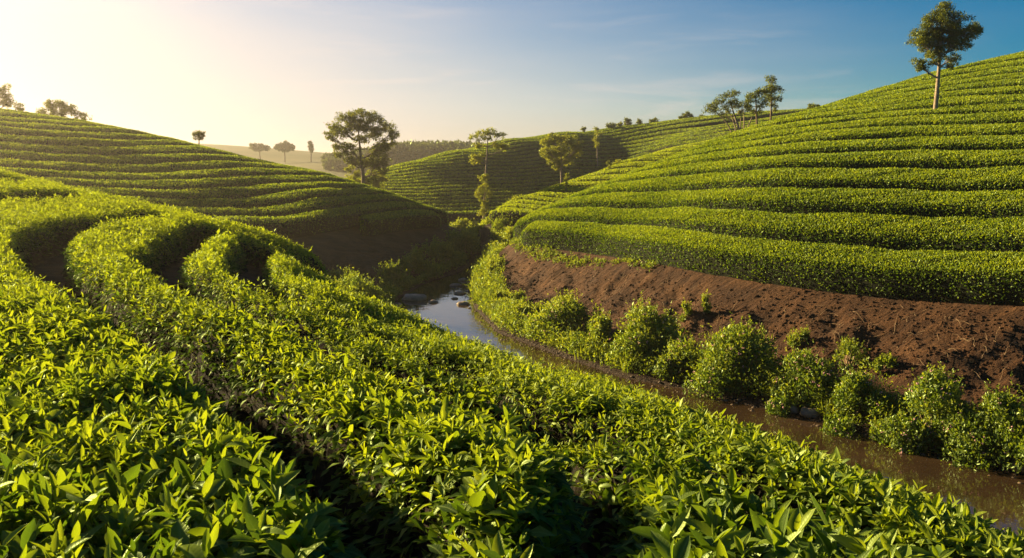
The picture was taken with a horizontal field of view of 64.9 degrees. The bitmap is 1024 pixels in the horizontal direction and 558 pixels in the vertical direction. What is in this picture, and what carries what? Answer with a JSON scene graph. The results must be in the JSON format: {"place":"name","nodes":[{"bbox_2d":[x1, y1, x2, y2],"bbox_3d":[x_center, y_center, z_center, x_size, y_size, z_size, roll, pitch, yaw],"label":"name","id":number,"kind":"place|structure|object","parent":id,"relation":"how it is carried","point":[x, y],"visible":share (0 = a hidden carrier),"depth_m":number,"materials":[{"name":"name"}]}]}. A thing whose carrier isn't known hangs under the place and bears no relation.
{"place":"outdoors","nodes":[
{"label":"outdoors","id":0,"kind":"place"},
{"bbox_2d":[374,225,478,304],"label":"bank grass","id":1,"kind":"structure","parent":0,"point":[391,292],"depth_m":43.99,"materials":[{"name":"green plant"}]},
{"bbox_2d":[0,0,1023,152],"label":"sky","id":2,"kind":"structure","parent":0,"point":[236,72],"materials":[{"name":"blue"}]},
{"bbox_2d":[29,143,1023,554],"bbox_3d":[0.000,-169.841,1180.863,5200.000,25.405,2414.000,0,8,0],"label":"ground","id":3,"kind":"structure","parent":0,"point":[351,247],"depth_m":26.49,"materials":[{"name":"soil"}]},
{"bbox_2d":[0,83,24,110],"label":"crest tree","id":4,"kind":"object","parent":3,"relation":"on","point":[5,101],"visible":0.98,"depth_m":70.32,"materials":[{"name":"green plant"}]},
{"bbox_2d":[0,110,104,124],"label":"tea hedge","id":5,"kind":"object","parent":3,"relation":"on","point":[3,113],"visible":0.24,"depth_m":59.11,"materials":[{"name":"green plant"}]},
{"bbox_2d":[0,172,105,203],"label":"tea hedge","id":6,"kind":"object","parent":3,"relation":"on","point":[26,186],"visible":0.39,"depth_m":19.47,"materials":[{"name":"green plant"}]},
{"bbox_2d":[0,116,126,128],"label":"tea hedge","id":7,"kind":"object","parent":3,"relation":"on","point":[48,121],"visible":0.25,"depth_m":57.89,"materials":[{"name":"green plant"}]},
{"bbox_2d":[36,98,92,120],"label":"crest tree","id":8,"kind":"object","parent":3,"relation":"on","point":[63,109],"visible":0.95,"depth_m":72.41,"materials":[{"name":"green plant"}]},
{"bbox_2d":[0,121,155,134],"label":"tea hedge","id":9,"kind":"object","parent":3,"relation":"on","point":[47,126],"visible":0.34,"depth_m":56.60,"materials":[{"name":"green plant"}]},
{"bbox_2d":[0,125,194,143],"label":"tea hedge","id":10,"kind":"object","parent":3,"relation":"on","point":[5,130],"visible":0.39,"depth_m":55.17,"materials":[{"name":"green plant"}]},
{"bbox_2d":[0,134,213,149],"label":"tea hedge","id":11,"kind":"object","parent":3,"relation":"on","point":[53,141],"visible":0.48,"depth_m":53.45,"materials":[{"name":"green plant"}]},
{"bbox_2d":[0,141,249,157],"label":"tea hedge","id":12,"kind":"object","parent":3,"relation":"on","point":[108,150],"visible":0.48,"depth_m":52.89,"materials":[{"name":"green plant"}]},
{"bbox_2d":[0,149,286,165],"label":"tea hedge","id":13,"kind":"object","parent":3,"relation":"on","point":[141,159],"visible":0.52,"depth_m":51.58,"materials":[{"name":"green plant"}]},
{"bbox_2d":[0,158,312,174],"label":"tea hedge","id":14,"kind":"object","parent":3,"relation":"on","point":[170,167],"visible":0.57,"depth_m":50.04,"materials":[{"name":"green plant"}]},
{"bbox_2d":[1,167,341,181],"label":"tea hedge","id":15,"kind":"object","parent":3,"relation":"on","point":[209,173],"visible":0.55,"depth_m":49.41,"materials":[{"name":"green plant"}]},
{"bbox_2d":[0,191,366,557],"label":"tea hedge","id":16,"kind":"object","parent":3,"relation":"on","point":[115,443],"visible":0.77,"depth_m":3.43,"materials":[{"name":"green plant"}]},
{"bbox_2d":[30,174,355,191],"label":"tea hedge","id":17,"kind":"object","parent":3,"relation":"on","point":[208,182],"visible":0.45,"depth_m":48.45,"materials":[{"name":"green plant"}]},
{"bbox_2d":[72,181,375,200],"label":"tea hedge","id":18,"kind":"object","parent":3,"relation":"on","point":[234,192],"visible":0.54,"depth_m":48.17,"materials":[{"name":"green plant"}]},
{"bbox_2d":[113,187,406,208],"bbox_3d":[-21.601,-3.509,43.177,6.552,4.319,50.146,7,11,43],"label":"tea hedge","id":19,"kind":"object","parent":3,"relation":"on","point":[284,197],"visible":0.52,"depth_m":48.20,"materials":[{"name":"green plant"}]},
{"bbox_2d":[156,194,426,218],"bbox_3d":[-15.676,-3.598,46.359,4.575,3.871,37.663,6,10,38],"label":"tea hedge","id":20,"kind":"object","parent":3,"relation":"on","point":[304,206],"visible":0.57,"depth_m":47.51,"materials":[{"name":"green plant"}]},
{"bbox_2d":[61,205,600,557],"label":"tea hedge","id":21,"kind":"object","parent":3,"relation":"on","point":[396,470],"visible":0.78,"depth_m":4.69,"materials":[{"name":"green plant"}]},
{"bbox_2d":[214,201,448,238],"bbox_3d":[-9.826,-3.599,50.507,2.673,2.285,21.582,4,9,29],"label":"tea hedge","id":22,"kind":"object","parent":3,"relation":"on","point":[316,222],"visible":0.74,"depth_m":46.53,"materials":[{"name":"green plant"}]},
{"bbox_2d":[321,108,400,183],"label":"tree","id":23,"kind":"object","parent":3,"relation":"on","point":[359,126],"visible":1,"depth_m":74.86,"materials":[{"name":"green plant"}]},
{"bbox_2d":[344,270,389,304],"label":"riverside bush","id":24,"kind":"object","parent":3,"relation":"on","point":[360,286],"visible":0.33,"depth_m":33.82,"materials":[{"name":"green plant"}]},
{"bbox_2d":[365,169,388,188],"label":"undergrowth shrub","id":25,"kind":"object","parent":3,"relation":"on","point":[375,181],"visible":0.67,"depth_m":76.64,"materials":[{"name":"green plant"}]},
{"bbox_2d":[372,259,412,290],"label":"riverside bush","id":26,"kind":"object","parent":3,"relation":"on","point":[390,272],"visible":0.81,"depth_m":40.88,"materials":[{"name":"green plant"}]},
{"bbox_2d":[358,209,441,236],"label":"tea hedge","id":27,"kind":"object","parent":3,"relation":"on","point":[374,224],"visible":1,"depth_m":52.20,"materials":[{"name":"green plant"}]},
{"bbox_2d":[320,139,485,170],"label":"wood","id":28,"kind":"object","parent":3,"relation":"on","point":[401,152],"visible":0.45,"depth_m":253.53,"materials":[{"name":"green plant"}]},
{"bbox_2d":[397,243,446,277],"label":"riverside bush","id":29,"kind":"object","parent":3,"relation":"on","point":[416,259],"visible":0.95,"depth_m":45.45,"materials":[{"name":"green plant"}]},
{"bbox_2d":[420,236,465,266],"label":"riverside bush","id":30,"kind":"object","parent":3,"relation":"on","point":[437,250],"visible":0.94,"depth_m":49.86,"materials":[{"name":"green plant"}]},
{"bbox_2d":[175,217,739,557],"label":"tea hedge","id":31,"kind":"object","parent":3,"relation":"on","point":[605,486],"visible":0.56,"depth_m":6.49,"materials":[{"name":"green plant"}]},
{"bbox_2d":[442,223,482,253],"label":"riverside bush","id":32,"kind":"object","parent":3,"relation":"on","point":[461,242],"visible":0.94,"depth_m":53.52,"materials":[{"name":"green plant"}]},
{"bbox_2d":[414,198,510,204],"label":"tea hedge","id":33,"kind":"object","parent":3,"relation":"on","point":[456,201],"visible":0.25,"depth_m":92.11,"materials":[{"name":"green plant"}]},
{"bbox_2d":[423,202,502,208],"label":"tea hedge","id":34,"kind":"object","parent":3,"relation":"on","point":[475,204],"visible":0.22,"depth_m":90.97,"materials":[{"name":"green plant"}]},
{"bbox_2d":[396,189,537,197],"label":"tea hedge","id":35,"kind":"object","parent":3,"relation":"on","point":[459,193],"visible":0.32,"depth_m":95.15,"materials":[{"name":"green plant"}]},
{"bbox_2d":[405,193,530,200],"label":"tea hedge","id":36,"kind":"object","parent":3,"relation":"on","point":[461,197],"visible":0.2,"depth_m":93.80,"materials":[{"name":"green plant"}]},
{"bbox_2d":[445,210,491,221],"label":"tea hedge","id":37,"kind":"object","parent":3,"relation":"on","point":[454,215],"visible":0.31,"depth_m":86.80,"materials":[{"name":"green plant"}]},
{"bbox_2d":[384,184,554,194],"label":"tea hedge","id":38,"kind":"object","parent":3,"relation":"on","point":[447,190],"visible":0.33,"depth_m":97.22,"materials":[{"name":"green plant"}]},
{"bbox_2d":[377,180,564,190],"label":"tea hedge","id":39,"kind":"object","parent":3,"relation":"on","point":[492,185],"visible":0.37,"depth_m":99.44,"materials":[{"name":"green plant"}]},
{"bbox_2d":[357,172,588,184],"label":"tea hedge","id":40,"kind":"object","parent":3,"relation":"on","point":[521,178],"visible":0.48,"depth_m":104.41,"materials":[{"name":"green plant"}]},
{"bbox_2d":[371,176,578,187],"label":"tea hedge","id":41,"kind":"object","parent":3,"relation":"on","point":[524,181],"visible":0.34,"depth_m":102.62,"materials":[{"name":"green plant"}]},
{"bbox_2d":[353,169,597,182],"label":"tea hedge","id":42,"kind":"object","parent":3,"relation":"on","point":[505,175],"visible":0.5,"depth_m":107.41,"materials":[{"name":"green plant"}]},
{"bbox_2d":[351,165,606,179],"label":"tea hedge","id":43,"kind":"object","parent":3,"relation":"on","point":[512,171],"visible":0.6,"depth_m":108.68,"materials":[{"name":"green plant"}]},
{"bbox_2d":[346,162,614,178],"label":"tea hedge","id":44,"kind":"object","parent":3,"relation":"on","point":[479,168],"visible":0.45,"depth_m":109.25,"materials":[{"name":"green plant"}]},
{"bbox_2d":[467,127,509,219],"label":"umbrella tree","id":45,"kind":"object","parent":3,"relation":"on","point":[483,134],"visible":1,"depth_m":78.77,"materials":[{"name":"green plant"}]},
{"bbox_2d":[474,173,492,217],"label":"climbing plant","id":46,"kind":"object","parent":45,"relation":"attached to","point":[480,190],"visible":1,"depth_m":78.88,"materials":[{"name":"green plant"}]},
{"bbox_2d":[347,152,649,177],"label":"tea hedge","id":47,"kind":"object","parent":3,"relation":"on","point":[539,162],"visible":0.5,"depth_m":112.32,"materials":[{"name":"green plant"}]},
{"bbox_2d":[487,289,525,304],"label":"riverside bush","id":48,"kind":"object","parent":3,"relation":"on","point":[517,294],"visible":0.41,"depth_m":35.29,"materials":[{"name":"green plant"}]},
{"bbox_2d":[487,207,534,224],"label":"tea hedge","id":49,"kind":"object","parent":3,"relation":"on","point":[515,214],"visible":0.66,"depth_m":55.86,"materials":[{"name":"green plant"}]},
{"bbox_2d":[510,298,550,318],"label":"riverside bush","id":50,"kind":"object","parent":3,"relation":"on","point":[523,306],"visible":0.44,"depth_m":31.64,"materials":[{"name":"green plant"}]},
{"bbox_2d":[517,194,562,202],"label":"tea hedge","id":51,"kind":"object","parent":3,"relation":"on","point":[533,197],"visible":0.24,"depth_m":61.10,"materials":[{"name":"green plant"}]},
{"bbox_2d":[365,135,722,173],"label":"tea hedge","id":52,"kind":"object","parent":3,"relation":"on","point":[633,153],"visible":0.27,"depth_m":115.83,"materials":[{"name":"green plant"}]},
{"bbox_2d":[374,130,737,170],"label":"tea hedge","id":53,"kind":"object","parent":3,"relation":"on","point":[606,152],"visible":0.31,"depth_m":116.09,"materials":[{"name":"green plant"}]},
{"bbox_2d":[538,133,583,182],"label":"sunlit tree","id":54,"kind":"object","parent":3,"relation":"on","point":[575,150],"visible":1,"depth_m":98.51,"materials":[{"name":"green plant"}]},
{"bbox_2d":[520,288,606,340],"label":"riverside bush","id":55,"kind":"object","parent":3,"relation":"on","point":[565,311],"visible":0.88,"depth_m":28.81,"materials":[{"name":"green plant"}]},
{"bbox_2d":[536,186,592,192],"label":"tea hedge","id":56,"kind":"object","parent":3,"relation":"on","point":[563,189],"visible":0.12,"depth_m":64.21,"materials":[{"name":"green plant"}]},
{"bbox_2d":[391,124,755,165],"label":"tea hedge","id":57,"kind":"object","parent":3,"relation":"on","point":[603,148],"visible":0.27,"depth_m":118.14,"materials":[{"name":"green plant"}]},
{"bbox_2d":[548,180,607,187],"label":"tea hedge","id":58,"kind":"object","parent":3,"relation":"on","point":[581,184],"visible":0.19,"depth_m":65.69,"materials":[{"name":"green plant"}]},
{"bbox_2d":[506,236,657,271],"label":"bank top grass","id":59,"kind":"structure","parent":3,"relation":"on","point":[518,248],"depth_m":37.42,"materials":[{"name":"green plant"}]},
{"bbox_2d":[413,120,767,160],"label":"tea hedge","id":60,"kind":"object","parent":3,"relation":"on","point":[628,143],"visible":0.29,"depth_m":120.81,"materials":[{"name":"green plant"}]},
{"bbox_2d":[560,174,621,183],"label":"tea hedge","id":61,"kind":"object","parent":3,"relation":"on","point":[595,178],"visible":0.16,"depth_m":67.31,"materials":[{"name":"green plant"}]},
{"bbox_2d":[567,307,625,355],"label":"riverside bush","id":62,"kind":"object","parent":3,"relation":"on","point":[599,326],"visible":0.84,"depth_m":26.95,"materials":[{"name":"green plant"}]},
{"bbox_2d":[421,112,796,158],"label":"tea hedge","id":63,"kind":"object","parent":3,"relation":"on","point":[649,135],"visible":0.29,"depth_m":127.70,"materials":[{"name":"green plant"}]},
{"bbox_2d":[579,167,640,177],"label":"tea hedge","id":64,"kind":"object","parent":3,"relation":"on","point":[614,171],"visible":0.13,"depth_m":69.29,"materials":[{"name":"green plant"}]},
{"bbox_2d":[441,108,805,152],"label":"tea hedge","id":65,"kind":"object","parent":3,"relation":"on","point":[709,123],"visible":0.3,"depth_m":134.06,"materials":[{"name":"green plant"}]},
{"bbox_2d":[596,161,654,171],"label":"tea hedge","id":66,"kind":"object","parent":3,"relation":"on","point":[632,164],"visible":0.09,"depth_m":71.09,"materials":[{"name":"green plant"}]},
{"bbox_2d":[473,109,790,147],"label":"tea hedge","id":67,"kind":"object","parent":3,"relation":"on","point":[625,128],"visible":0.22,"depth_m":137.23,"materials":[{"name":"green plant"}]},
{"bbox_2d":[468,108,804,148],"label":"tea hedge","id":68,"kind":"object","parent":3,"relation":"on","point":[641,129],"visible":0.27,"depth_m":136.73,"materials":[{"name":"green plant"}]},
{"bbox_2d":[256,235,1023,557],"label":"tea hedge","id":69,"kind":"object","parent":3,"relation":"on","point":[560,406],"visible":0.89,"depth_m":6.15,"materials":[{"name":"green plant"}]},
{"bbox_2d":[606,290,696,366],"bbox_3d":[4.359,1.481,25.644,2.857,2.404,2.562,0,8,0],"label":"riverside bush","id":70,"kind":"object","parent":3,"relation":"on","point":[641,329],"visible":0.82,"depth_m":25.14,"materials":[{"name":"green plant"}]},
{"bbox_2d":[653,328,703,378],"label":"riverside bush","id":71,"kind":"object","parent":3,"relation":"on","point":[679,355],"visible":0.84,"depth_m":23.59,"materials":[{"name":"green plant"}]},
{"bbox_2d":[701,90,755,131],"bbox_3d":[16.192,-10.901,61.011,3.986,7.041,1.779,-1,8,-8],"label":"spreading tree","id":72,"kind":"object","parent":3,"relation":"on","point":[713,105],"visible":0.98,"depth_m":60.69,"materials":[{"name":"green plant"}]},
{"bbox_2d":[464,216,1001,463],"bbox_3d":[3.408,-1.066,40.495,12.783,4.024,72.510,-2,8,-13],"label":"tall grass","id":73,"kind":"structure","parent":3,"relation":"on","point":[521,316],"depth_m":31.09,"materials":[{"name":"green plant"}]},
{"bbox_2d":[682,311,790,398],"bbox_3d":[6.292,2.082,22.716,3.061,2.430,2.655,0,8,0],"label":"riverside bush","id":74,"kind":"object","parent":3,"relation":"on","point":[739,349],"visible":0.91,"depth_m":22.28,"materials":[{"name":"green plant"}]},
{"bbox_2d":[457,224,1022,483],"bbox_3d":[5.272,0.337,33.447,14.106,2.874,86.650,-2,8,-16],"label":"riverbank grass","id":75,"kind":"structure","parent":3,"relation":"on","point":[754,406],"depth_m":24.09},
{"bbox_2d":[465,197,1021,461],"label":"bank grass","id":76,"kind":"structure","parent":3,"relation":"on","point":[503,314],"depth_m":26.39,"materials":[{"name":"green plant"}]},
{"bbox_2d":[740,87,769,123],"bbox_3d":[18.941,-11.479,63.037,2.456,7.044,1.760,0,8,0],"label":"slim tree","id":77,"kind":"object","parent":3,"relation":"on","point":[757,94],"visible":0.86,"depth_m":62.55,"materials":[{"name":"green plant"}]},
{"bbox_2d":[501,255,1023,401],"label":"soil clods","id":78,"kind":"object","parent":3,"relation":"on","point":[968,331],"visible":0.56,"depth_m":23.85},
{"bbox_2d":[513,206,1023,255],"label":"tea hedge","id":79,"kind":"object","parent":3,"relation":"on","point":[955,233],"visible":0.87,"depth_m":28.01,"materials":[{"name":"green plant"}]},
{"bbox_2d":[520,220,1023,305],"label":"tea hedge","id":80,"kind":"object","parent":3,"relation":"on","point":[980,277],"visible":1,"depth_m":26.46,"materials":[{"name":"green plant"}]},
{"bbox_2d":[760,75,784,119],"bbox_3d":[20.769,-12.520,64.793,2.208,7.750,1.599,-7,10,-39],"label":"upright tree","id":81,"kind":"object","parent":3,"relation":"on","point":[772,88],"visible":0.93,"depth_m":64.44,"materials":[{"name":"green plant"}]},
{"bbox_2d":[527,186,1023,221],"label":"tea hedge","id":82,"kind":"object","parent":3,"relation":"on","point":[996,204],"visible":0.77,"depth_m":29.90,"materials":[{"name":"green plant"}]},
{"bbox_2d":[610,467,954,557],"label":"tea hedge","id":83,"kind":"object","parent":3,"relation":"on","point":[691,520],"visible":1,"depth_m":2.80,"materials":[{"name":"green plant"}]},
{"bbox_2d":[561,165,1023,199],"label":"tea hedge","id":84,"kind":"object","parent":3,"relation":"on","point":[974,179],"visible":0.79,"depth_m":31.61,"materials":[{"name":"green plant"}]},
{"bbox_2d":[786,324,810,348],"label":"bank weed","id":85,"kind":"object","parent":3,"relation":"on","point":[801,336],"visible":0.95,"depth_m":24.57,"materials":[{"name":"green plant"}]},
{"bbox_2d":[579,149,1023,191],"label":"tea hedge","id":86,"kind":"object","parent":3,"relation":"on","point":[939,159],"visible":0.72,"depth_m":33.35,"materials":[{"name":"green plant"}]},
{"bbox_2d":[758,335,847,416],"bbox_3d":[7.690,2.450,21.316,2.197,2.156,2.278,1,8,10],"label":"riverside bush","id":87,"kind":"object","parent":3,"relation":"on","point":[812,369],"visible":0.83,"depth_m":20.78,"materials":[{"name":"green plant"}]},
{"bbox_2d":[615,134,1023,177],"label":"tea hedge","id":88,"kind":"object","parent":3,"relation":"on","point":[976,142],"visible":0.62,"depth_m":35.34,"materials":[{"name":"green plant"}]},
{"bbox_2d":[641,122,1023,167],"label":"tea hedge","id":89,"kind":"object","parent":3,"relation":"on","point":[933,130],"visible":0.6,"depth_m":37.37,"materials":[{"name":"green plant"}]},
{"bbox_2d":[667,110,1023,157],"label":"tea hedge","id":90,"kind":"object","parent":3,"relation":"on","point":[1000,117],"visible":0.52,"depth_m":39.14,"materials":[{"name":"green plant"}]},
{"bbox_2d":[831,334,868,367],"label":"bank weed","id":91,"kind":"object","parent":3,"relation":"on","point":[848,348],"visible":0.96,"depth_m":23.09,"materials":[{"name":"green plant"}]},
{"bbox_2d":[695,102,1023,146],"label":"tea hedge","id":92,"kind":"object","parent":3,"relation":"on","point":[992,107],"visible":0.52,"depth_m":41.43,"materials":[{"name":"green plant"}]},
{"bbox_2d":[820,355,901,437],"bbox_3d":[8.540,2.851,19.641,1.820,2.024,2.223,4,9,24],"label":"riverside bush","id":93,"kind":"object","parent":3,"relation":"on","point":[858,386],"visible":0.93,"depth_m":19.46,"materials":[{"name":"green plant"}]},
{"bbox_2d":[721,93,1023,136],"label":"tea hedge","id":94,"kind":"object","parent":3,"relation":"on","point":[968,100],"visible":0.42,"depth_m":43.17,"materials":[{"name":"green plant"}]},
{"bbox_2d":[870,352,897,373],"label":"bank weed","id":95,"kind":"object","parent":3,"relation":"on","point":[885,360],"visible":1,"depth_m":22.24,"materials":[{"name":"green plant"}]},
{"bbox_2d":[760,85,1023,123],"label":"tea hedge","id":96,"kind":"object","parent":3,"relation":"on","point":[1011,90],"visible":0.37,"depth_m":45.05,"materials":[{"name":"green plant"}]},
{"bbox_2d":[793,78,1023,113],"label":"tea hedge","id":97,"kind":"object","parent":3,"relation":"on","point":[999,83],"visible":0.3,"depth_m":46.50,"materials":[{"name":"green plant"}]},
{"bbox_2d":[819,72,1023,106],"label":"tea hedge","id":98,"kind":"object","parent":3,"relation":"on","point":[998,77],"visible":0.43,"depth_m":48.62,"materials":[{"name":"green plant"}]},
{"bbox_2d":[867,361,989,457],"bbox_3d":[9.771,2.958,18.468,2.747,2.162,2.447,-7,11,-42],"label":"riverside bush","id":99,"kind":"object","parent":3,"relation":"on","point":[935,392],"visible":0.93,"depth_m":18.11,"materials":[{"name":"green plant"}]},
{"bbox_2d":[835,65,1023,100],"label":"tea hedge","id":100,"kind":"object","parent":3,"relation":"on","point":[1006,70],"visible":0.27,"depth_m":50.18,"materials":[{"name":"green plant"}]},
{"bbox_2d":[861,59,1023,93],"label":"tea hedge","id":101,"kind":"object","parent":3,"relation":"on","point":[989,66],"visible":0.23,"depth_m":51.87,"materials":[{"name":"green plant"}]},
{"bbox_2d":[904,1,983,108],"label":"broadleaf tree","id":102,"kind":"object","parent":3,"relation":"on","point":[935,39],"visible":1,"depth_m":40.09,"materials":[{"name":"green plant"}]},
{"bbox_2d":[894,53,1023,83],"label":"tea hedge","id":103,"kind":"object","parent":3,"relation":"on","point":[1005,58],"visible":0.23,"depth_m":53.47,"materials":[{"name":"green plant"}]},
{"bbox_2d":[936,371,1023,471],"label":"riverside bush","id":104,"kind":"object","parent":3,"relation":"on","point":[998,411],"visible":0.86,"depth_m":17.17,"materials":[{"name":"green plant"}]},
{"bbox_2d":[988,409,1023,472],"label":"riverside bush","id":105,"kind":"object","parent":3,"relation":"on","point":[1019,453],"visible":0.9,"depth_m":16.55,"materials":[{"name":"green plant"}]},
{"bbox_2d":[394,264,1023,534],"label":"river water","id":106,"kind":"structure","parent":0,"point":[999,495],"depth_m":18.94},
{"bbox_2d":[550,269,1009,376],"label":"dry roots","id":107,"kind":"object","parent":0,"point":[836,324],"visible":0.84,"depth_m":24.06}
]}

